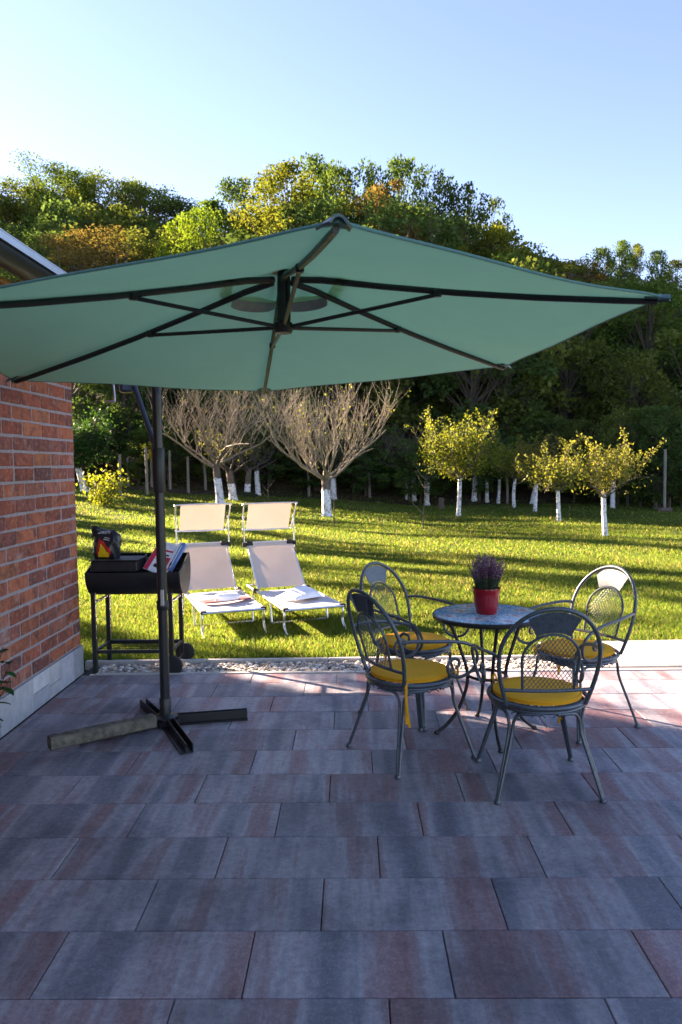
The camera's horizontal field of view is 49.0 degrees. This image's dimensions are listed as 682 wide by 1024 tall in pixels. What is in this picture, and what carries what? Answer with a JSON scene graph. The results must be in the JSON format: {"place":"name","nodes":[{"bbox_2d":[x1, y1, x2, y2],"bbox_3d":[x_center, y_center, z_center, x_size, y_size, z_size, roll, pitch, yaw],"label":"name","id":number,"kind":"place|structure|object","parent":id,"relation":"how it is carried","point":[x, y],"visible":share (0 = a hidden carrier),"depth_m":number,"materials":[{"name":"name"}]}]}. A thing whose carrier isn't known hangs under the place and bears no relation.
{"place":"outdoors","nodes":[
{"label":"outdoors","id":0,"kind":"place"},
{"bbox_2d":[75,480,257,497],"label":"soil bank","id":1,"kind":"structure","parent":0,"point":[184,491],"depth_m":27.32,"materials":[{"name":"brown soil"}]},
{"bbox_2d":[150,458,152,486],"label":"wooden stake","id":2,"kind":"object","parent":1,"relation":"on","point":[151,479],"visible":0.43,"depth_m":28.16,"materials":[{"name":"grey wood"}]},
{"bbox_2d":[168,451,171,488],"bbox_3d":[-6.285,-1.433,27.491,0.106,1.637,0.102,-2,4,-22],"label":"wooden stake","id":3,"kind":"object","parent":1,"relation":"on","point":[169,464],"visible":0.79,"depth_m":27.44,"materials":[{"name":"grey wood"}]},
{"bbox_2d":[83,662,480,675],"bbox_3d":[-0.034,1.284,5.964,4.000,0.050,0.370,-1,4,0],"label":"gravel bed","id":4,"kind":"object","parent":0,"point":[89,672],"depth_m":5.98,"materials":[{"name":"grey gravel"}]},
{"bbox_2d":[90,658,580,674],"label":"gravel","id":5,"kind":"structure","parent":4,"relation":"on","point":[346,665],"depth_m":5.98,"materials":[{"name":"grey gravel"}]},
{"bbox_2d":[84,552,194,673],"bbox_3d":[-1.601,0.798,5.992,0.747,0.921,0.470,-1,4,1],"label":"barrel barbecue","id":6,"kind":"object","parent":5,"relation":"on","point":[125,573],"visible":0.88,"depth_m":5.83,"materials":[{"name":"black metal"}]},
{"bbox_2d":[91,525,121,558],"bbox_3d":[-1.863,0.234,5.940,0.234,0.261,0.122,0,4,8],"label":"charcoal sack","id":7,"kind":"object","parent":6,"relation":"on","point":[107,543],"visible":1,"depth_m":5.90,"materials":[{"name":"black plastic"}]},
{"bbox_2d":[143,547,156,572],"bbox_3d":[-1.462,0.372,5.966,0.116,0.229,0.212,2,5,38],"label":"leaflet","id":8,"kind":"object","parent":6,"relation":"on","point":[150,565],"visible":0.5,"depth_m":5.93,"materials":[{"name":"white paper"}]},
{"bbox_2d":[166,542,177,571],"bbox_3d":[-1.401,0.359,5.971,0.134,0.238,0.189,1,4,29],"label":"leaflet","id":9,"kind":"object","parent":6,"relation":"on","point":[171,548],"visible":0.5,"depth_m":5.99,"materials":[{"name":"white paper"}]},
{"bbox_2d":[166,542,186,571],"bbox_3d":[-1.315,0.359,5.966,0.061,0.232,0.185,3,5,44],"label":"leaflet","id":10,"kind":"object","parent":6,"relation":"on","point":[176,555],"visible":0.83,"depth_m":5.95,"materials":[{"name":"blue paper"}]},
{"bbox_2d":[0,671,681,1023],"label":"patio","id":11,"kind":"structure","parent":0,"point":[136,887],"depth_m":3.03,"materials":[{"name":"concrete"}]},
{"bbox_2d":[0,647,15,727],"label":"potted shrub","id":12,"kind":"object","parent":11,"relation":"on","point":[5,688],"visible":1,"depth_m":3.94,"materials":[{"name":"green plant"}]},
{"bbox_2d":[0,228,83,737],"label":"brick house","id":13,"kind":"structure","parent":11,"relation":"on","point":[39,619],"depth_m":4.97,"materials":[{"name":"red brick"}]},
{"bbox_2d":[0,213,670,753],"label":"cantilever parasol","id":14,"kind":"object","parent":11,"relation":"on","point":[338,299],"visible":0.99,"depth_m":3.27,"materials":[{"name":"green fabric"}]},
{"bbox_2d":[47,713,156,750],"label":"concrete beam","id":15,"kind":"structure","parent":14,"relation":"on","point":[69,738],"depth_m":4.27,"materials":[{"name":"grey concrete"}]},
{"bbox_2d":[97,668,681,674],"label":"patio edging","id":16,"kind":"object","parent":11,"relation":"on","point":[363,671],"visible":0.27,"depth_m":5.75,"materials":[{"name":"concrete"}]},
{"bbox_2d":[346,588,478,778],"bbox_3d":[0.346,0.862,4.101,0.604,0.948,0.602,-3,4,-29],"label":"garden chair","id":17,"kind":"object","parent":11,"relation":"on","point":[363,602],"visible":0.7,"depth_m":3.95,"materials":[{"name":"grey paint"}]},
{"bbox_2d":[371,659,458,727],"bbox_3d":[0.380,0.971,4.126,0.432,0.270,0.432,-3,4,-33],"label":"seat cushion","id":18,"kind":"object","parent":17,"relation":"on","point":[421,671],"visible":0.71,"depth_m":4.03,"materials":[{"name":"yellow fabric"}]},
{"bbox_2d":[358,562,469,730],"bbox_3d":[0.440,0.814,4.835,0.604,0.948,0.602,2,5,41],"label":"garden chair","id":19,"kind":"object","parent":11,"relation":"on","point":[374,574],"visible":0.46,"depth_m":4.88,"materials":[{"name":"grey paint"}]},
{"bbox_2d":[380,632,447,660],"bbox_3d":[0.469,0.925,4.818,0.432,0.270,0.432,0,4,6],"label":"seat cushion","id":20,"kind":"object","parent":19,"relation":"on","point":[391,639],"visible":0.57,"depth_m":4.78,"materials":[{"name":"yellow fabric"}]},
{"bbox_2d":[432,603,540,752],"bbox_3d":[0.862,0.951,4.410,0.640,0.718,0.640,-1,4,0],"label":"bistro table","id":21,"kind":"object","parent":11,"relation":"on","point":[505,616],"visible":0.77,"depth_m":4.37,"materials":[{"name":"metal"}]},
{"bbox_2d":[467,552,506,614],"bbox_3d":[0.854,0.412,4.384,0.226,0.362,0.236,-1,4,0],"label":"potted heather","id":22,"kind":"object","parent":21,"relation":"on","point":[486,589],"visible":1,"depth_m":4.33,"materials":[{"name":"plant"}]},
{"bbox_2d":[471,607,606,804],"bbox_3d":[0.977,0.880,3.695,0.602,0.948,0.604,-1,4,0],"label":"garden chair","id":23,"kind":"object","parent":11,"relation":"on","point":[552,623],"visible":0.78,"depth_m":3.51,"materials":[{"name":"grey paint"}]},
{"bbox_2d":[491,673,581,723],"bbox_3d":[0.978,0.988,3.739,0.432,0.270,0.432,-1,4,2],"label":"seat cushion","id":24,"kind":"object","parent":23,"relation":"on","point":[547,699],"visible":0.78,"depth_m":3.63,"materials":[{"name":"yellow fabric"}]},
{"bbox_2d":[514,565,639,743],"bbox_3d":[1.468,0.818,4.577,0.604,0.948,0.602,-3,4,-30],"label":"garden chair","id":25,"kind":"object","parent":11,"relation":"on","point":[608,578],"visible":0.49,"depth_m":4.59,"materials":[{"name":"grey paint"}]},
{"bbox_2d":[533,639,613,674],"bbox_3d":[1.438,0.930,4.566,0.432,0.270,0.432,2,5,41],"label":"seat cushion","id":26,"kind":"object","parent":25,"relation":"on","point":[590,653],"visible":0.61,"depth_m":4.50,"materials":[{"name":"yellow fabric"}]},
{"bbox_2d":[0,0,681,289],"label":"sky","id":27,"kind":"structure","parent":0,"point":[568,113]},
{"bbox_2d":[74,237,678,505],"bbox_3d":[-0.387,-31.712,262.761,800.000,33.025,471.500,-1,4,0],"label":"hillside","id":28,"kind":"structure","parent":0,"point":[282,485],"depth_m":29.38,"materials":[{"name":"green plant"}]},
{"bbox_2d":[0,176,85,282],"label":"forest tree","id":29,"kind":"object","parent":28,"relation":"on","point":[12,187],"visible":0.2,"depth_m":51.31,"materials":[{"name":"green plant"}]},
{"bbox_2d":[0,219,85,282],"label":"forest tree","id":30,"kind":"object","parent":28,"relation":"on","point":[21,236],"visible":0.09,"depth_m":39.38,"materials":[{"name":"green plant"}]},
{"bbox_2d":[0,148,118,263],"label":"forest tree","id":31,"kind":"object","parent":28,"relation":"on","point":[57,181],"visible":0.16,"depth_m":53.67,"materials":[{"name":"green plant"}]},
{"bbox_2d":[2,223,138,282],"bbox_3d":[-13.153,-10.400,39.320,8.924,8.118,10.218,-3,4,-26],"label":"forest tree","id":32,"kind":"object","parent":28,"relation":"on","point":[105,256],"visible":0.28,"depth_m":37.31,"materials":[{"name":"green plant"}]},
{"bbox_2d":[44,166,125,212],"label":"forest tree","id":33,"kind":"object","parent":28,"relation":"on","point":[94,176],"visible":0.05,"depth_m":57.40,"materials":[{"name":"green plant"}]},
{"bbox_2d":[63,166,168,264],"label":"forest tree","id":34,"kind":"object","parent":28,"relation":"on","point":[106,183],"visible":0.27,"depth_m":55.20,"materials":[{"name":"green plant"}]},
{"bbox_2d":[126,458,129,486],"bbox_3d":[-8.105,-1.460,28.489,0.109,1.182,0.102,-2,4,-22],"label":"wooden stake","id":35,"kind":"object","parent":28,"relation":"on","point":[127,460],"visible":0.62,"depth_m":28.45,"materials":[{"name":"grey wood"}]},
{"bbox_2d":[92,223,197,268],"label":"forest tree","id":36,"kind":"object","parent":28,"relation":"on","point":[140,245],"visible":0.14,"depth_m":38.71,"materials":[{"name":"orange plant"}]},
{"bbox_2d":[104,179,189,256],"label":"forest tree","id":37,"kind":"object","parent":28,"relation":"on","point":[162,199],"visible":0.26,"depth_m":53.68,"materials":[{"name":"green plant"}]},
{"bbox_2d":[147,195,230,250],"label":"forest tree","id":38,"kind":"object","parent":28,"relation":"on","point":[189,207],"visible":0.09,"depth_m":55.08,"materials":[{"name":"green plant"}]},
{"bbox_2d":[155,207,225,394],"bbox_3d":[-7.312,-10.019,37.306,5.217,10.195,3.332,3,5,42],"label":"forest tree","id":39,"kind":"object","parent":28,"relation":"on","point":[211,230],"visible":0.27,"depth_m":37.23,"materials":[{"name":"green plant"}]},
{"bbox_2d":[175,196,253,252],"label":"forest tree","id":40,"kind":"object","parent":28,"relation":"on","point":[212,204],"visible":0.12,"depth_m":42.14,"materials":[{"name":"green plant"}]},
{"bbox_2d":[197,175,267,246],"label":"forest tree","id":41,"kind":"object","parent":28,"relation":"on","point":[237,188],"visible":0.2,"depth_m":45.58,"materials":[{"name":"green plant"}]},
{"bbox_2d":[223,155,362,397],"bbox_3d":[-2.818,-11.552,39.633,7.883,12.493,9.646,-3,4,-34],"label":"forest tree","id":42,"kind":"object","parent":28,"relation":"on","point":[285,171],"visible":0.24,"depth_m":37.96,"materials":[{"name":"green plant"}]},
{"bbox_2d":[307,467,309,496],"bbox_3d":[-1.251,-1.114,28.678,0.131,1.219,0.106,1,4,22],"label":"wooden stake","id":43,"kind":"object","parent":28,"relation":"on","point":[308,490],"visible":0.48,"depth_m":28.65,"materials":[{"name":"grey wood"}]},
{"bbox_2d":[289,152,346,223],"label":"forest tree","id":44,"kind":"object","parent":28,"relation":"on","point":[314,163],"visible":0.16,"depth_m":45.18,"materials":[{"name":"green plant"}]},
{"bbox_2d":[295,426,361,499],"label":"orchard tree","id":45,"kind":"object","parent":28,"relation":"on","point":[333,493],"visible":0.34,"depth_m":28.43,"materials":[{"name":"brown plant"}]},
{"bbox_2d":[0,187,681,508],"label":"woodland","id":46,"kind":"object","parent":28,"relation":"on","point":[638,350],"visible":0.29,"depth_m":30.54,"materials":[{"name":"green plant"}]},
{"bbox_2d":[312,156,392,233],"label":"forest tree","id":47,"kind":"object","parent":28,"relation":"on","point":[340,171],"visible":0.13,"depth_m":42.50,"materials":[{"name":"green plant"}]},
{"bbox_2d":[367,470,370,497],"bbox_3d":[1.085,-1.051,28.924,0.129,1.143,0.106,1,4,22],"label":"wooden stake","id":48,"kind":"object","parent":28,"relation":"on","point":[369,491],"visible":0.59,"depth_m":28.89,"materials":[{"name":"grey wood"}]},
{"bbox_2d":[352,178,427,240],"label":"forest tree","id":49,"kind":"object","parent":28,"relation":"on","point":[378,191],"visible":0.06,"depth_m":38.23,"materials":[{"name":"green plant"}]},
{"bbox_2d":[364,153,427,232],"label":"forest tree","id":50,"kind":"object","parent":28,"relation":"on","point":[406,166],"visible":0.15,"depth_m":43.97,"materials":[{"name":"green plant"}]},
{"bbox_2d":[365,410,430,499],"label":"orchard tree","id":51,"kind":"object","parent":28,"relation":"on","point":[395,466],"visible":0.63,"depth_m":28.46,"materials":[{"name":"green plant"}]},
{"bbox_2d":[382,420,442,500],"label":"orchard tree","id":52,"kind":"object","parent":28,"relation":"on","point":[414,497],"visible":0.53,"depth_m":28.52,"materials":[{"name":"green plant"}]},
{"bbox_2d":[404,443,443,505],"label":"tree","id":53,"kind":"object","parent":28,"relation":"on","point":[427,503],"visible":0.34,"depth_m":28.52,"materials":[{"name":"brown plant"}]},
{"bbox_2d":[411,163,480,246],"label":"forest tree","id":54,"kind":"object","parent":28,"relation":"on","point":[435,199],"visible":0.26,"depth_m":41.81,"materials":[{"name":"green plant"}]},
{"bbox_2d":[423,426,501,501],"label":"orchard tree","id":55,"kind":"object","parent":28,"relation":"on","point":[474,497],"visible":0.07,"depth_m":28.83,"materials":[{"name":"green plant"}]},
{"bbox_2d":[440,180,495,252],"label":"forest tree","id":56,"kind":"object","parent":28,"relation":"on","point":[452,198],"visible":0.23,"depth_m":41.62,"materials":[{"name":"green plant"}]},
{"bbox_2d":[455,432,512,502],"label":"orchard tree","id":57,"kind":"object","parent":28,"relation":"on","point":[487,483],"visible":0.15,"depth_m":28.70,"materials":[{"name":"green plant"}]},
{"bbox_2d":[455,197,520,254],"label":"forest tree","id":58,"kind":"object","parent":28,"relation":"on","point":[496,202],"visible":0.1,"depth_m":43.54,"materials":[{"name":"green plant"}]},
{"bbox_2d":[454,221,543,378],"bbox_3d":[7.867,-9.636,38.454,7.571,9.676,5.447,-4,5,-41],"label":"forest tree","id":59,"kind":"object","parent":28,"relation":"on","point":[494,232],"visible":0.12,"depth_m":37.36,"materials":[{"name":"green plant"}]},
{"bbox_2d":[479,440,525,503],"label":"orchard tree","id":60,"kind":"object","parent":28,"relation":"on","point":[498,491],"visible":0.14,"depth_m":28.61,"materials":[{"name":"green plant"}]},
{"bbox_2d":[506,475,508,502],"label":"wooden stake","id":61,"kind":"object","parent":28,"relation":"on","point":[507,492],"visible":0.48,"depth_m":28.63,"materials":[{"name":"grey wood"}]},
{"bbox_2d":[491,241,560,375],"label":"forest tree","id":62,"kind":"object","parent":28,"relation":"on","point":[557,263],"visible":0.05,"depth_m":41.14,"materials":[{"name":"green plant"}]},
{"bbox_2d":[540,258,596,283],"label":"forest tree","id":63,"kind":"object","parent":28,"relation":"on","point":[565,267],"visible":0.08,"depth_m":48.88,"materials":[{"name":"green plant"}]},
{"bbox_2d":[555,259,616,285],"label":"forest tree","id":64,"kind":"object","parent":28,"relation":"on","point":[600,278],"visible":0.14,"depth_m":52.51,"materials":[{"name":"green plant"}]},
{"bbox_2d":[571,246,619,282],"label":"forest tree","id":65,"kind":"object","parent":28,"relation":"on","point":[604,253],"visible":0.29,"depth_m":54.48,"materials":[{"name":"green plant"}]},
{"bbox_2d":[604,239,638,283],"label":"forest tree","id":66,"kind":"object","parent":28,"relation":"on","point":[622,253],"visible":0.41,"depth_m":54.62,"materials":[{"name":"green plant"}]},
{"bbox_2d":[624,243,648,283],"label":"forest tree","id":67,"kind":"object","parent":28,"relation":"on","point":[637,249],"visible":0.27,"depth_m":55.57,"materials":[{"name":"green plant"}]},
{"bbox_2d":[644,249,679,291],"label":"forest tree","id":68,"kind":"object","parent":28,"relation":"on","point":[654,258],"visible":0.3,"depth_m":54.71,"materials":[{"name":"green plant"}]},
{"bbox_2d":[665,259,681,318],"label":"forest tree","id":69,"kind":"object","parent":28,"relation":"on","point":[676,264],"visible":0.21,"depth_m":55.85,"materials":[{"name":"green plant"}]},
{"bbox_2d":[75,477,681,676],"bbox_3d":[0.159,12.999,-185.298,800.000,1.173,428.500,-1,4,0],"label":"lawn","id":70,"kind":"structure","parent":0,"point":[241,510],"depth_m":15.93,"materials":[{"name":"plant"}]},
{"bbox_2d":[72,405,126,491],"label":"leafy tree","id":71,"kind":"object","parent":70,"relation":"on","point":[85,445],"visible":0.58,"depth_m":25.54,"materials":[{"name":"green plant"}]},
{"bbox_2d":[75,464,133,507],"bbox_3d":[-6.811,-0.724,21.510,1.659,1.367,1.732,-2,4,-24],"label":"shrub","id":72,"kind":"object","parent":70,"relation":"on","point":[104,501],"visible":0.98,"depth_m":21.45,"materials":[{"name":"yellow plant"}]},
{"bbox_2d":[118,454,121,495],"bbox_3d":[-7.335,-1.166,24.833,0.121,1.490,0.104,-2,4,-22],"label":"wooden stake","id":73,"kind":"object","parent":70,"relation":"on","point":[119,466],"visible":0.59,"depth_m":24.77,"materials":[{"name":"grey wood"}]},
{"bbox_2d":[144,448,148,494],"bbox_3d":[-6.759,-1.366,26.021,0.106,1.738,0.102,-2,4,-22],"label":"wooden stake","id":74,"kind":"object","parent":70,"relation":"on","point":[146,474],"visible":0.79,"depth_m":25.98,"materials":[{"name":"grey wood"}]},
{"bbox_2d":[186,457,189,492],"bbox_3d":[-5.569,-1.283,27.228,0.106,1.460,0.102,1,4,22],"label":"wooden stake","id":75,"kind":"object","parent":70,"relation":"on","point":[188,479],"visible":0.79,"depth_m":27.19,"materials":[{"name":"grey wood"}]},
{"bbox_2d":[203,464,206,489],"bbox_3d":[-5.124,-1.219,28.194,0.129,1.175,0.106,-2,4,-22],"label":"wooden stake","id":76,"kind":"object","parent":70,"relation":"on","point":[205,478],"visible":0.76,"depth_m":28.16,"materials":[{"name":"grey wood"}]},
{"bbox_2d":[141,387,290,502],"bbox_3d":[-3.835,-2.452,24.383,4.671,4.444,4.400,1,4,30],"label":"bare tree","id":77,"kind":"object","parent":70,"relation":"on","point":[219,494],"visible":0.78,"depth_m":24.23,"materials":[{"name":"brown plant"}]},
{"bbox_2d":[174,503,266,639],"bbox_3d":[-1.304,0.540,7.867,0.664,1.195,1.822,-2,4,-20],"label":"sun lounger","id":78,"kind":"object","parent":70,"relation":"on","point":[211,566],"visible":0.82,"depth_m":8.43,"materials":[{"name":"metal"}]},
{"bbox_2d":[199,596,250,603],"bbox_3d":[-1.161,0.887,7.581,0.509,0.018,0.168,-3,4,-30],"label":"open magazine","id":79,"kind":"object","parent":78,"relation":"on","point":[208,601],"visible":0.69,"depth_m":7.51,"materials":[{"name":"white paper"}]},
{"bbox_2d":[214,592,239,601],"bbox_3d":[-1.147,0.851,7.528,0.260,0.072,0.138,-2,4,-26],"label":"rolled towel","id":80,"kind":"object","parent":79,"relation":"on","point":[226,596],"visible":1,"depth_m":7.48,"materials":[{"name":"white fabric"}]},
{"bbox_2d":[196,421,268,499],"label":"orchard tree","id":81,"kind":"object","parent":70,"relation":"on","point":[231,485],"visible":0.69,"depth_m":25.36,"materials":[{"name":"brown plant"}]},
{"bbox_2d":[209,432,277,491],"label":"orchard tree","id":82,"kind":"object","parent":70,"relation":"on","point":[247,488],"visible":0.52,"depth_m":27.47,"materials":[{"name":"brown plant"}]},
{"bbox_2d":[227,418,293,495],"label":"orchard tree","id":83,"kind":"object","parent":70,"relation":"on","point":[257,481],"visible":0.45,"depth_m":28.48,"materials":[{"name":"brown plant"}]},
{"bbox_2d":[242,502,345,635],"bbox_3d":[-0.544,0.524,7.965,0.664,1.195,1.822,-2,4,-21],"label":"sun lounger","id":84,"kind":"object","parent":70,"relation":"on","point":[274,563],"visible":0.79,"depth_m":8.52,"materials":[{"name":"white fabric"}]},
{"bbox_2d":[276,585,321,599],"bbox_3d":[-0.419,0.818,7.721,0.416,0.107,0.311,-4,5,-41],"label":"open magazine","id":85,"kind":"object","parent":84,"relation":"on","point":[299,592],"visible":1,"depth_m":7.64,"materials":[{"name":"white paper"}]},
{"bbox_2d":[85,655,536,669],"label":"kerb","id":86,"kind":"structure","parent":70,"relation":"on","point":[89,664],"depth_m":6.14,"materials":[{"name":"concrete"}]},
{"bbox_2d":[252,381,410,516],"bbox_3d":[-0.700,-1.939,21.115,4.279,4.225,4.211,-4,5,-41],"label":"bare tree","id":87,"kind":"object","parent":70,"relation":"on","point":[325,478],"visible":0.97,"depth_m":20.75,"materials":[{"name":"brown plant"}]},
{"bbox_2d":[409,462,429,529],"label":"sapling","id":88,"kind":"object","parent":70,"relation":"on","point":[424,495],"visible":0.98,"depth_m":17.90,"materials":[{"name":"green plant"}]},
{"bbox_2d":[438,497,444,508],"bbox_3d":[3.581,-0.287,26.729,0.280,0.460,0.280,-1,4,0],"label":"tree stump","id":89,"kind":"object","parent":70,"relation":"on","point":[440,502],"visible":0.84,"depth_m":26.65,"materials":[{"name":"grey wood"}]},
{"bbox_2d":[404,405,507,516],"bbox_3d":[3.408,-1.505,22.270,3.134,3.396,2.962,-1,4,0],"label":"fruit tree","id":90,"kind":"object","parent":70,"relation":"on","point":[471,455],"visible":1,"depth_m":21.93,"materials":[{"name":"green plant"}]},
{"bbox_2d":[478,428,552,507],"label":"fruit tree","id":91,"kind":"object","parent":70,"relation":"on","point":[511,450],"visible":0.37,"depth_m":26.33,"materials":[{"name":"green plant"}]},
{"bbox_2d":[500,431,563,511],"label":"fruit tree","id":92,"kind":"object","parent":70,"relation":"on","point":[530,454],"visible":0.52,"depth_m":23.92,"materials":[{"name":"green plant"}]},
{"bbox_2d":[501,432,570,503],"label":"orchard tree","id":93,"kind":"object","parent":70,"relation":"on","point":[532,499],"visible":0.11,"depth_m":28.44,"materials":[{"name":"green plant"}]},
{"bbox_2d":[511,437,595,521],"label":"fruit tree","id":94,"kind":"object","parent":70,"relation":"on","point":[554,473],"visible":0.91,"depth_m":20.04,"materials":[{"name":"green plant"}]},
{"bbox_2d":[570,421,647,507],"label":"orchard tree","id":95,"kind":"object","parent":70,"relation":"on","point":[612,500],"visible":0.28,"depth_m":25.50,"materials":[{"name":"green plant"}]},
{"bbox_2d":[558,427,666,535],"bbox_3d":[5.578,-0.628,16.051,2.031,2.426,2.094,-3,4,-29],"label":"fruit tree","id":96,"kind":"object","parent":70,"relation":"on","point":[602,476],"visible":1,"depth_m":15.81,"materials":[{"name":"green plant"}]},
{"bbox_2d":[656,449,672,511],"bbox_3d":[10.242,-0.977,23.674,0.420,2.018,0.300,-1,4,0],"label":"wooden post","id":97,"kind":"object","parent":70,"relation":"on","point":[664,509],"visible":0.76,"depth_m":23.62,"materials":[{"name":"grey wood"}]},
{"bbox_2d":[538,640,681,668],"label":"concrete path","id":98,"kind":"structure","parent":0,"point":[652,654],"depth_m":6.19,"materials":[{"name":"white concrete"}]}
]}

